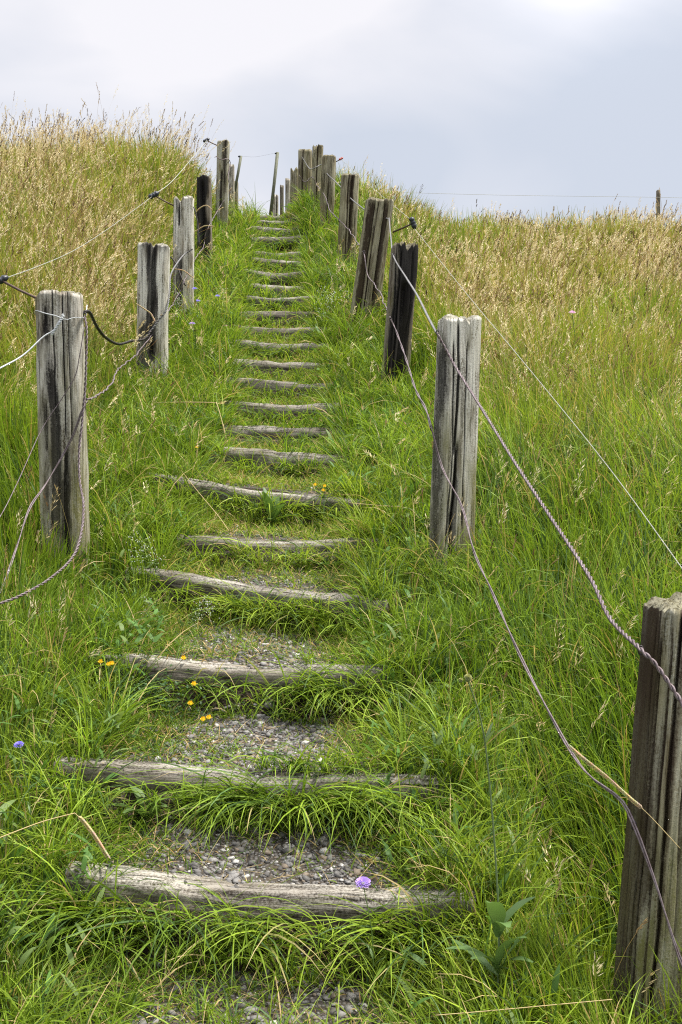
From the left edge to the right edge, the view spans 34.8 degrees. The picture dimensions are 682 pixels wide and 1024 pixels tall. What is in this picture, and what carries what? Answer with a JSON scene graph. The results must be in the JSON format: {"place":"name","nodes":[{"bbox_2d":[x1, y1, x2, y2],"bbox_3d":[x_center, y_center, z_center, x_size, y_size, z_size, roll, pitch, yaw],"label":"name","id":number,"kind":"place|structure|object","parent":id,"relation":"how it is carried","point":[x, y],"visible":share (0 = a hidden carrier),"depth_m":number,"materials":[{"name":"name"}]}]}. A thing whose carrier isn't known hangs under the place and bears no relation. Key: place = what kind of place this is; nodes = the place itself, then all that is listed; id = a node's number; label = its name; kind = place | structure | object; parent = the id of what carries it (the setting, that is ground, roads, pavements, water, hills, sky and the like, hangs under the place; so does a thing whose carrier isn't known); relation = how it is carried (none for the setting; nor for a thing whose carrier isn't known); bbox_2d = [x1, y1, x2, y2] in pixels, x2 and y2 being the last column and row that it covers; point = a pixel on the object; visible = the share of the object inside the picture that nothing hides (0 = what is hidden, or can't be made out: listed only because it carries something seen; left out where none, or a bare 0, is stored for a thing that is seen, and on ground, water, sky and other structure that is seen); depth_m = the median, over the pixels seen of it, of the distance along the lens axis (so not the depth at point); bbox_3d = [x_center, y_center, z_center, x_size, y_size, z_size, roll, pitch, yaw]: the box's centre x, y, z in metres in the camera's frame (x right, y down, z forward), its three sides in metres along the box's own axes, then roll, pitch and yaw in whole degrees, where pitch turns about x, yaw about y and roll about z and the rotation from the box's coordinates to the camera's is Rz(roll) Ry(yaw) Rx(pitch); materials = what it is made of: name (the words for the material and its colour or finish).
{"place":"outdoors","nodes":[
{"label":"outdoors","id":0,"kind":"place"},
{"bbox_2d":[0,211,630,1023],"bbox_3d":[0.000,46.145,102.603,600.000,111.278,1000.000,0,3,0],"label":"ground","id":1,"kind":"structure","parent":0,"point":[250,845],"depth_m":3.71,"materials":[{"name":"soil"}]},
{"bbox_2d":[0,813,74,837],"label":"straw stalk","id":2,"kind":"object","parent":1,"relation":"on","point":[36,823],"visible":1,"depth_m":2.89,"materials":[{"name":"beige plant"}]},
{"bbox_2d":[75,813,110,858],"bbox_3d":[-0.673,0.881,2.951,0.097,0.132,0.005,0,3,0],"label":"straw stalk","id":3,"kind":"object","parent":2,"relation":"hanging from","point":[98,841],"visible":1,"depth_m":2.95,"materials":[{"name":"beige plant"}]},
{"bbox_2d":[35,289,89,580],"bbox_3d":[-1.359,-0.219,5.382,0.261,1.746,0.184,-1,3,-4],"label":"fence post","id":4,"kind":"object","parent":1,"relation":"on","point":[57,354],"visible":0.7,"depth_m":5.31,"materials":[{"name":"grey wood"}]},
{"bbox_2d":[0,275,35,298],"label":"insulator rod","id":5,"kind":"object","parent":4,"relation":"attached to","point":[3,278],"visible":0.94,"depth_m":5.38,"materials":[{"name":"metal"}]},
{"bbox_2d":[9,197,150,276],"bbox_3d":[-1.782,-1.963,7.581,0.074,1.903,6.152,0,3,-2],"label":"electric line","id":6,"kind":"object","parent":5,"relation":"attached to","point":[75,249],"visible":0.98,"depth_m":7.03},
{"bbox_2d":[0,315,64,368],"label":"fence wire","id":7,"kind":"object","parent":4,"relation":"attached to","point":[42,337],"visible":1,"depth_m":5.20,"materials":[{"name":"grey metal"}]},
{"bbox_2d":[0,327,84,516],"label":"fence wire","id":8,"kind":"object","parent":4,"relation":"attached to","point":[45,423],"visible":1,"depth_m":5.25,"materials":[{"name":"grey metal"}]},
{"bbox_2d":[0,315,87,603],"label":"fence wire","id":9,"kind":"object","parent":4,"relation":"attached to","point":[79,481],"visible":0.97,"depth_m":5.19,"materials":[{"name":"grey metal"}]},
{"bbox_2d":[0,401,87,592],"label":"fence wire","id":10,"kind":"object","parent":4,"relation":"attached to","point":[43,487],"visible":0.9,"depth_m":5.12,"materials":[{"name":"grey metal"}]},
{"bbox_2d":[51,314,63,335],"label":"fence wire","id":11,"kind":"object","parent":4,"relation":"attached to","point":[57,325],"visible":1,"depth_m":5.23,"materials":[{"name":"grey metal"}]},
{"bbox_2d":[34,305,87,319],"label":"fence wire","id":12,"kind":"object","parent":4,"relation":"attached to","point":[60,317],"visible":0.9,"depth_m":5.26,"materials":[{"name":"grey metal"}]},
{"bbox_2d":[83,310,151,345],"bbox_3d":[-1.415,-1.203,6.984,0.084,0.325,3.457,0,3,-5],"label":"fence wire","id":13,"kind":"object","parent":4,"relation":"attached to","point":[89,312],"visible":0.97,"depth_m":6.40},
{"bbox_2d":[86,201,223,399],"bbox_3d":[-1.496,-2.323,9.793,0.230,3.077,9.198,0,3,-2],"label":"fence wire","id":14,"kind":"object","parent":4,"relation":"attached to","point":[96,395],"visible":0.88,"depth_m":8.28,"materials":[{"name":"grey metal"}]},
{"bbox_2d":[170,256,185,285],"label":"fence wire","id":15,"kind":"object","parent":14,"relation":"hanging from","point":[178,270],"visible":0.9,"depth_m":10.53,"materials":[{"name":"grey metal"}]},
{"bbox_2d":[106,783,166,820],"bbox_3d":[-0.692,1.006,3.661,0.160,0.130,0.274,-2,4,-38],"label":"dock plant","id":16,"kind":"object","parent":1,"relation":"on","point":[151,809],"visible":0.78,"depth_m":3.70,"materials":[{"name":"green plant"}]},
{"bbox_2d":[126,530,165,582],"bbox_3d":[-0.955,0.240,5.295,0.176,0.308,0.293,-1,3,-18],"label":"bedstraw","id":17,"kind":"object","parent":1,"relation":"on","point":[140,560],"visible":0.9,"depth_m":5.25,"materials":[{"name":"green plant"}]},
{"bbox_2d":[136,242,169,382],"bbox_3d":[-1.532,-1.400,8.839,0.263,1.549,0.162,1,3,-5],"label":"fence post","id":18,"kind":"object","parent":1,"relation":"on","point":[153,272],"visible":0.69,"depth_m":8.76,"materials":[{"name":"grey wood"}]},
{"bbox_2d":[136,303,154,320],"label":"straw stalk","id":19,"kind":"object","parent":18,"relation":"attached to","point":[147,311],"visible":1,"depth_m":8.60,"materials":[{"name":"beige plant"}]},
{"bbox_2d":[151,249,192,330],"bbox_3d":[-1.453,-2.001,9.644,0.141,1.010,1.966,0,3,0],"label":"fence wire","id":20,"kind":"object","parent":18,"relation":"attached to","point":[178,261],"visible":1,"depth_m":8.90,"materials":[{"name":"grey metal"}]},
{"bbox_2d":[84,639,243,736],"bbox_3d":[-0.774,0.695,4.310,0.715,0.299,0.571,1,3,13],"label":"trefoil","id":21,"kind":"object","parent":1,"relation":"on","point":[194,683],"visible":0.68,"depth_m":4.31,"materials":[{"name":"green plant"}]},
{"bbox_2d":[141,595,219,632],"bbox_3d":[-0.748,0.485,4.991,0.392,0.210,0.104,0,3,6],"label":"bedstraw","id":22,"kind":"object","parent":1,"relation":"on","point":[189,622],"visible":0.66,"depth_m":4.99,"materials":[{"name":"green plant"}]},
{"bbox_2d":[173,195,193,318],"bbox_3d":[-1.549,-2.302,10.693,0.212,1.585,0.145,0,3,-5],"label":"fence post","id":23,"kind":"object","parent":1,"relation":"on","point":[183,225],"visible":0.66,"depth_m":10.62,"materials":[{"name":"grey wood"}]},
{"bbox_2d":[148,191,173,205],"bbox_3d":[-1.752,-3.057,10.628,0.262,0.144,0.055,-1,3,-20],"label":"insulator rod","id":24,"kind":"object","parent":23,"relation":"attached to","point":[154,194],"visible":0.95,"depth_m":10.59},
{"bbox_2d":[193,207,199,245],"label":"fence wire","id":25,"kind":"object","parent":23,"relation":"attached to","point":[197,226],"visible":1,"depth_m":10.55,"materials":[{"name":"grey metal"}]},
{"bbox_2d":[156,402,227,443],"bbox_3d":[-1.036,-0.624,7.829,0.717,0.344,0.142,2,4,35],"label":"straw stalk","id":26,"kind":"object","parent":1,"relation":"on","point":[204,402],"visible":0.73,"depth_m":7.82,"materials":[{"name":"beige plant"}]},
{"bbox_2d":[174,461,228,530],"bbox_3d":[-0.852,-0.126,6.347,0.029,0.400,1.203,-1,3,-24],"label":"straw stalk","id":27,"kind":"object","parent":1,"relation":"on","point":[205,500],"visible":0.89,"depth_m":6.11,"materials":[{"name":"beige plant"}]},
{"bbox_2d":[197,174,212,265],"bbox_3d":[-1.585,-3.188,12.649,0.184,1.424,0.154,0,3,-3],"label":"fence post","id":28,"kind":"object","parent":1,"relation":"on","point":[204,196],"visible":0.52,"depth_m":12.57,"materials":[{"name":"brown wood"}]},
{"bbox_2d":[215,140,229,227],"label":"fence post","id":29,"kind":"object","parent":1,"relation":"on","point":[222,190],"visible":0.66,"depth_m":14.32,"materials":[{"name":"grey wood"}]},
{"bbox_2d":[217,157,230,194],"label":"fence wire","id":30,"kind":"object","parent":29,"relation":"attached to","point":[228,172],"visible":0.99,"depth_m":14.29,"materials":[{"name":"grey metal"}]},
{"bbox_3d":[-1.723,-4.885,14.359,0.196,0.111,0.061,0,3,0],"label":"insulator rod","id":31,"kind":"object","parent":29,"relation":"attached to","visible":0},
{"bbox_2d":[158,142,205,191],"bbox_3d":[-1.817,-4.001,12.480,0.064,1.614,3.853,0,3,1],"label":"electric line","id":32,"kind":"object","parent":31,"relation":"hanging from","point":[183,168],"visible":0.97,"depth_m":12.64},
{"bbox_2d":[229,163,234,215],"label":"fence post","id":33,"kind":"object","parent":1,"relation":"on","point":[232,175],"visible":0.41,"depth_m":16.70,"materials":[{"name":"grey wood"}]},
{"bbox_2d":[234,181,237,209],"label":"fence post","id":34,"kind":"object","parent":1,"relation":"on","point":[236,195],"visible":0.2,"depth_m":18.29,"materials":[{"name":"grey wood"}]},
{"bbox_2d":[89,650,386,688],"bbox_3d":[-0.430,0.682,4.534,1.264,0.166,0.120,2,3,2],"label":"log step","id":35,"kind":"object","parent":1,"relation":"on","point":[179,673],"visible":0.53,"depth_m":4.49,"materials":[{"name":"grey wood"}]},
{"bbox_2d":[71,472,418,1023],"bbox_3d":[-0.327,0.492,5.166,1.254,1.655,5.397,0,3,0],"label":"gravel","id":36,"kind":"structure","parent":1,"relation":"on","point":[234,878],"depth_m":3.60,"materials":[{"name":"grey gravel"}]},
{"bbox_2d":[52,756,445,801],"bbox_3d":[-0.321,0.962,3.818,1.388,0.161,0.122,2,3,2],"label":"log step","id":37,"kind":"object","parent":1,"relation":"on","point":[170,776],"visible":0.45,"depth_m":3.77,"materials":[{"name":"grey wood"}]},
{"bbox_2d":[145,472,365,514],"bbox_3d":[-0.529,-0.091,6.493,1.405,0.156,0.114,6,4,10],"label":"log step","id":38,"kind":"object","parent":1,"relation":"on","point":[199,485],"visible":0.44,"depth_m":6.45,"materials":[{"name":"grey wood"}]},
{"bbox_2d":[124,566,387,622],"bbox_3d":[-0.430,0.406,5.320,1.383,0.162,0.120,5,4,18],"label":"log step","id":39,"kind":"object","parent":1,"relation":"on","point":[196,579],"visible":0.54,"depth_m":5.28,"materials":[{"name":"grey wood"}]},
{"bbox_2d":[257,215,280,219],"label":"log step","id":40,"kind":"object","parent":1,"relation":"on","point":[265,216],"visible":0.19,"depth_m":15.09,"materials":[{"name":"grey wood"}]},
{"bbox_2d":[64,861,475,928],"bbox_3d":[-0.216,1.187,3.313,1.255,0.175,0.130,4,3,0],"label":"log step","id":41,"kind":"object","parent":1,"relation":"on","point":[309,893],"visible":0.6,"depth_m":3.26,"materials":[{"name":"grey wood"}]},
{"bbox_2d":[245,487,295,524],"bbox_3d":[-0.385,-0.024,6.294,0.279,0.230,0.259,3,4,40],"label":"dock plant","id":42,"kind":"object","parent":1,"relation":"on","point":[267,500],"visible":0.9,"depth_m":6.28,"materials":[{"name":"green plant"}]},
{"bbox_2d":[244,257,300,266],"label":"log step","id":43,"kind":"object","parent":1,"relation":"on","point":[272,262],"visible":0.37,"depth_m":12.95,"materials":[{"name":"grey wood"}]},
{"bbox_2d":[251,226,293,233],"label":"log step","id":44,"kind":"object","parent":1,"relation":"on","point":[268,229],"visible":0.29,"depth_m":14.32,"materials":[{"name":"grey wood"}]},
{"bbox_2d":[257,220,288,225],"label":"log step","id":45,"kind":"object","parent":1,"relation":"on","point":[266,221],"visible":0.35,"depth_m":14.70,"materials":[{"name":"grey wood"}]},
{"bbox_2d":[269,152,278,215],"bbox_3d":[-1.186,-5.782,19.219,0.190,1.125,0.057,0,3,0],"label":"fence pole","id":46,"kind":"object","parent":1,"relation":"on","point":[274,183],"visible":0.88,"depth_m":19.20,"materials":[{"name":"grey wood"}]},
{"bbox_2d":[272,194,277,215],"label":"fence post","id":47,"kind":"object","parent":1,"relation":"on","point":[275,206],"visible":0.23,"depth_m":21.45,"materials":[{"name":"grey wood"}]},
{"bbox_2d":[250,251,300,257],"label":"log step","id":48,"kind":"object","parent":1,"relation":"on","point":[264,253],"visible":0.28,"depth_m":13.34,"materials":[{"name":"grey wood"}]},
{"bbox_2d":[237,310,316,320],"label":"log step","id":49,"kind":"object","parent":1,"relation":"on","point":[280,314],"visible":0.41,"depth_m":11.00,"materials":[{"name":"grey wood"}]},
{"bbox_2d":[251,235,302,245],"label":"log step","id":50,"kind":"object","parent":1,"relation":"on","point":[270,240],"visible":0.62,"depth_m":13.91,"materials":[{"name":"grey wood"}]},
{"bbox_2d":[244,269,310,279],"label":"log step","id":51,"kind":"object","parent":1,"relation":"on","point":[274,275],"visible":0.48,"depth_m":12.41,"materials":[{"name":"grey wood"}]},
{"bbox_2d":[225,359,330,370],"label":"log step","id":52,"kind":"object","parent":1,"relation":"on","point":[265,365],"visible":0.47,"depth_m":9.53,"materials":[{"name":"grey wood"}]},
{"bbox_2d":[230,325,326,335],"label":"log step","id":53,"kind":"object","parent":1,"relation":"on","point":[284,330],"visible":0.31,"depth_m":10.51,"materials":[{"name":"grey wood"}]},
{"bbox_2d":[225,378,332,392],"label":"log step","id":54,"kind":"object","parent":1,"relation":"on","point":[272,383],"visible":0.4,"depth_m":9.04,"materials":[{"name":"grey wood"}]},
{"bbox_2d":[230,340,327,350],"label":"log step","id":55,"kind":"object","parent":1,"relation":"on","point":[301,345],"visible":0.38,"depth_m":10.02,"materials":[{"name":"grey wood"}]},
{"bbox_2d":[220,400,338,415],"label":"log step","id":56,"kind":"object","parent":1,"relation":"on","point":[296,409],"visible":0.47,"depth_m":8.46,"materials":[{"name":"grey wood"}]},
{"bbox_2d":[250,283,308,292],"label":"log step","id":57,"kind":"object","parent":1,"relation":"on","point":[278,288],"visible":0.32,"depth_m":11.88,"materials":[{"name":"grey wood"}]},
{"bbox_2d":[246,295,315,304],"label":"log step","id":58,"kind":"object","parent":1,"relation":"on","point":[296,299],"visible":0.39,"depth_m":11.48,"materials":[{"name":"grey wood"}]},
{"bbox_2d":[280,185,283,214],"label":"fence post","id":59,"kind":"object","parent":1,"relation":"on","point":[281,198],"visible":0.34,"depth_m":20.27,"materials":[{"name":"grey wood"}]},
{"bbox_2d":[220,425,345,440],"bbox_3d":[-0.425,-0.543,7.932,0.931,0.168,0.145,1,3,0],"label":"log step","id":60,"kind":"object","parent":1,"relation":"on","point":[267,430],"visible":0.49,"depth_m":7.87,"materials":[{"name":"grey wood"}]},
{"bbox_2d":[177,534,392,551],"bbox_3d":[-0.301,0.195,5.838,1.169,0.154,0.114,1,3,0],"label":"log step","id":61,"kind":"object","parent":1,"relation":"on","point":[199,545],"visible":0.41,"depth_m":5.79,"materials":[{"name":"grey wood"}]},
{"bbox_2d":[223,447,351,467],"bbox_3d":[-0.352,-0.331,7.242,0.876,0.183,0.148,2,3,3],"label":"log step","id":62,"kind":"object","parent":1,"relation":"on","point":[268,453],"visible":0.49,"depth_m":7.19,"materials":[{"name":"grey wood"}]},
{"bbox_2d":[285,178,289,212],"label":"fence post","id":63,"kind":"object","parent":1,"relation":"on","point":[287,190],"visible":0.32,"depth_m":19.07,"materials":[{"name":"grey wood"}]},
{"bbox_2d":[290,167,297,203],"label":"fence post","id":64,"kind":"object","parent":1,"relation":"on","point":[293,179],"visible":0.38,"depth_m":17.67,"materials":[{"name":"grey wood"}]},
{"bbox_2d":[298,149,311,199],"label":"fence post","id":65,"kind":"object","parent":1,"relation":"on","point":[304,172],"visible":0.46,"depth_m":16.27,"materials":[{"name":"grey wood"}]},
{"bbox_2d":[311,144,322,207],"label":"fence post","id":66,"kind":"object","parent":1,"relation":"on","point":[317,153],"visible":0.47,"depth_m":14.71,"materials":[{"name":"grey wood"}]},
{"bbox_2d":[303,472,344,524],"bbox_3d":[-0.129,-0.065,6.277,0.324,0.321,0.437,2,3,29],"label":"trefoil","id":67,"kind":"object","parent":1,"relation":"on","point":[323,492],"visible":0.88,"depth_m":6.34,"materials":[{"name":"green plant"}]},
{"bbox_2d":[306,260,347,315],"bbox_3d":[-0.086,-2.297,11.147,0.486,0.896,2.037,0,3,0],"label":"bedstraw","id":68,"kind":"object","parent":1,"relation":"on","point":[331,299],"visible":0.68,"depth_m":10.49,"materials":[{"name":"green plant"}]},
{"bbox_2d":[320,154,335,227],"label":"fence post","id":69,"kind":"object","parent":1,"relation":"on","point":[327,181],"visible":0.66,"depth_m":13.93,"materials":[{"name":"grey wood"}]},
{"bbox_2d":[300,554,358,567],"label":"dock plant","id":70,"kind":"object","parent":1,"relation":"on","point":[331,565],"visible":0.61,"depth_m":5.66,"materials":[{"name":"green plant"}]},
{"bbox_2d":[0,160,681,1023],"bbox_3d":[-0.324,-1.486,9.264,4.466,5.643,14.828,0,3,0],"label":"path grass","id":71,"kind":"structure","parent":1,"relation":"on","point":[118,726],"depth_m":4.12,"materials":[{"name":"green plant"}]},
{"bbox_2d":[0,126,681,1023],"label":"meadow grass","id":72,"kind":"structure","parent":1,"relation":"on","point":[608,558],"depth_m":5.48,"materials":[{"name":"green plant"}]},
{"bbox_2d":[14,741,39,829],"bbox_3d":[-0.982,0.872,3.406,0.066,0.313,0.063,2,3,28],"label":"scabious","id":73,"kind":"object","parent":72,"relation":"on","point":[16,746],"visible":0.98,"depth_m":3.40,"materials":[{"name":"green plant"}]},
{"bbox_2d":[570,310,575,350],"bbox_3d":[1.741,-1.296,8.154,0.090,0.422,0.058,-2,4,-38],"label":"scabious","id":74,"kind":"object","parent":72,"relation":"on","point":[572,312],"visible":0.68,"depth_m":8.14,"materials":[{"name":"purple plant"}]},
{"bbox_2d":[0,84,681,1021],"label":"seeding grass","id":75,"kind":"structure","parent":1,"relation":"on","point":[92,134],"depth_m":10.47,"materials":[{"name":"plant"}]},
{"bbox_2d":[337,173,359,266],"bbox_3d":[0.058,-3.064,12.246,0.231,1.471,0.180,3,3,-6],"label":"fence post","id":76,"kind":"object","parent":1,"relation":"on","point":[348,209],"visible":0.62,"depth_m":12.17,"materials":[{"name":"grey wood"}]},
{"bbox_2d":[355,876,385,979],"bbox_3d":[0.080,1.179,3.053,0.062,0.318,0.078,2,4,38],"label":"scabious","id":77,"kind":"object","parent":1,"relation":"on","point":[365,880],"visible":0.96,"depth_m":3.04,"materials":[{"name":"purple plant"}]},
{"bbox_2d":[350,197,393,325],"bbox_3d":[0.267,-2.173,10.334,0.272,1.598,0.213,6,8,-11],"label":"fence post","id":78,"kind":"object","parent":1,"relation":"on","point":[374,239],"visible":0.62,"depth_m":10.27,"materials":[{"name":"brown wood"}]},
{"bbox_2d":[299,175,389,317],"bbox_3d":[-0.057,-3.281,12.457,0.138,3.086,7.920,0,3,-7],"label":"fence wire","id":79,"kind":"object","parent":78,"relation":"attached to","point":[355,240],"visible":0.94,"depth_m":10.91,"materials":[{"name":"grey metal"}]},
{"bbox_2d":[301,157,387,218],"bbox_3d":[-0.066,-4.012,13.192,0.149,2.244,6.303,0,3,-9],"label":"fence wire","id":80,"kind":"object","parent":78,"relation":"attached to","point":[336,182],"visible":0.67,"depth_m":13.73,"materials":[{"name":"grey metal"}]},
{"bbox_2d":[392,217,416,232],"bbox_3d":[0.589,-2.688,10.185,0.269,0.118,0.067,2,4,39],"label":"insulator rod","id":81,"kind":"object","parent":78,"relation":"attached to","point":[413,224],"visible":1,"depth_m":10.11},
{"bbox_2d":[342,160,406,216],"bbox_3d":[0.365,-3.610,12.054,0.053,1.617,4.006,-1,3,-9],"label":"electric line","id":82,"kind":"object","parent":81,"relation":"attached to","point":[374,189],"visible":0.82,"depth_m":12.25,"materials":[{"name":"grey metal"}]},
{"bbox_2d":[415,229,681,567],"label":"electric line","id":83,"kind":"object","parent":81,"relation":"attached to","point":[571,420],"visible":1,"depth_m":5.36,"materials":[{"name":"grey metal"}]},
{"bbox_2d":[352,503,418,517],"bbox_3d":[0.237,-0.009,5.895,0.404,0.079,0.029,1,3,22],"label":"straw stalk","id":84,"kind":"object","parent":1,"relation":"on","point":[383,505],"visible":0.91,"depth_m":5.90,"materials":[{"name":"beige plant"}]},
{"bbox_2d":[381,241,418,388],"bbox_3d":[0.452,-1.350,8.736,0.227,1.650,0.177,3,3,-12],"label":"fence post","id":85,"kind":"object","parent":1,"relation":"on","point":[400,303],"visible":0.71,"depth_m":8.66,"materials":[{"name":"brown wood"}]},
{"bbox_2d":[388,218,436,332],"bbox_3d":[0.451,-1.808,7.720,0.066,1.616,4.955,0,3,-1],"label":"fence wire","id":86,"kind":"object","parent":85,"relation":"attached to","point":[423,307],"visible":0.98,"depth_m":7.09,"materials":[{"name":"grey metal"}]},
{"bbox_2d":[429,314,481,580],"bbox_3d":[0.540,-0.155,5.394,0.258,1.635,0.144,1,3,-15],"label":"fence post","id":87,"kind":"object","parent":1,"relation":"on","point":[456,407],"visible":0.59,"depth_m":5.33,"materials":[{"name":"grey wood"}]},
{"bbox_2d":[390,319,432,428],"bbox_3d":[0.438,-0.966,6.967,0.056,0.940,3.381,0,3,-1],"label":"fence wire","id":88,"kind":"object","parent":87,"relation":"attached to","point":[422,402],"visible":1,"depth_m":6.64,"materials":[{"name":"grey metal"}]},
{"bbox_2d":[436,332,681,706],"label":"fence wire","id":89,"kind":"object","parent":87,"relation":"attached to","point":[641,650],"visible":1,"depth_m":3.38,"materials":[{"name":"grey metal"}]},
{"bbox_2d":[446,674,534,1000],"bbox_3d":[0.396,0.880,2.876,0.230,0.944,0.201,1,3,12],"label":"field scabious plant","id":90,"kind":"object","parent":1,"relation":"on","point":[500,916],"visible":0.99,"depth_m":2.89,"materials":[{"name":"green plant"}]},
{"bbox_2d":[435,999,611,1015],"bbox_3d":[0.450,1.204,2.645,0.449,0.012,0.018,0,3,-9],"label":"straw stalk","id":91,"kind":"object","parent":1,"relation":"on","point":[523,1007],"visible":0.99,"depth_m":2.64,"materials":[{"name":"beige plant"}]},
{"bbox_2d":[611,592,681,1023],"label":"fence post","id":92,"kind":"object","parent":1,"relation":"on","point":[655,786],"visible":0.91,"depth_m":2.90,"materials":[{"name":"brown wood"}]},
{"bbox_2d":[431,428,681,966],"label":"fence wire","id":93,"kind":"object","parent":92,"relation":"attached to","point":[622,801],"visible":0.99,"depth_m":3.29,"materials":[{"name":"grey metal"}]},
{"bbox_2d":[567,744,679,847],"bbox_3d":[0.723,0.730,2.798,0.290,0.235,0.023,2,3,27],"label":"straw stalk","id":94,"kind":"object","parent":93,"relation":"on","point":[605,777],"visible":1,"depth_m":2.82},
{"bbox_2d":[656,189,659,221],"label":"fence post","id":95,"kind":"object","parent":1,"relation":"on","point":[657,201],"visible":0.27,"depth_m":20.19,"materials":[{"name":"grey wood"}]},
{"bbox_2d":[403,192,673,197],"bbox_3d":[4.122,-5.778,19.964,7.932,0.108,0.295,0,3,-9],"label":"fence wire","id":96,"kind":"object","parent":95,"relation":"attached to","point":[533,195],"visible":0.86,"depth_m":20.00,"materials":[{"name":"grey metal"}]},
{"bbox_2d":[0,0,681,233],"label":"sky","id":97,"kind":"structure","parent":0,"point":[561,103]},
{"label":"fence wire","id":98,"kind":"object","parent":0,"visible":0},
{"bbox_2d":[234,155,241,191],"bbox_3d":[-1.703,-5.568,17.927,0.158,0.599,0.049,0,3,0],"label":"fence pole","id":99,"kind":"object","parent":98,"relation":"attached to","point":[238,170],"visible":0.88,"depth_m":17.91,"materials":[{"name":"grey wood"}]}
]}

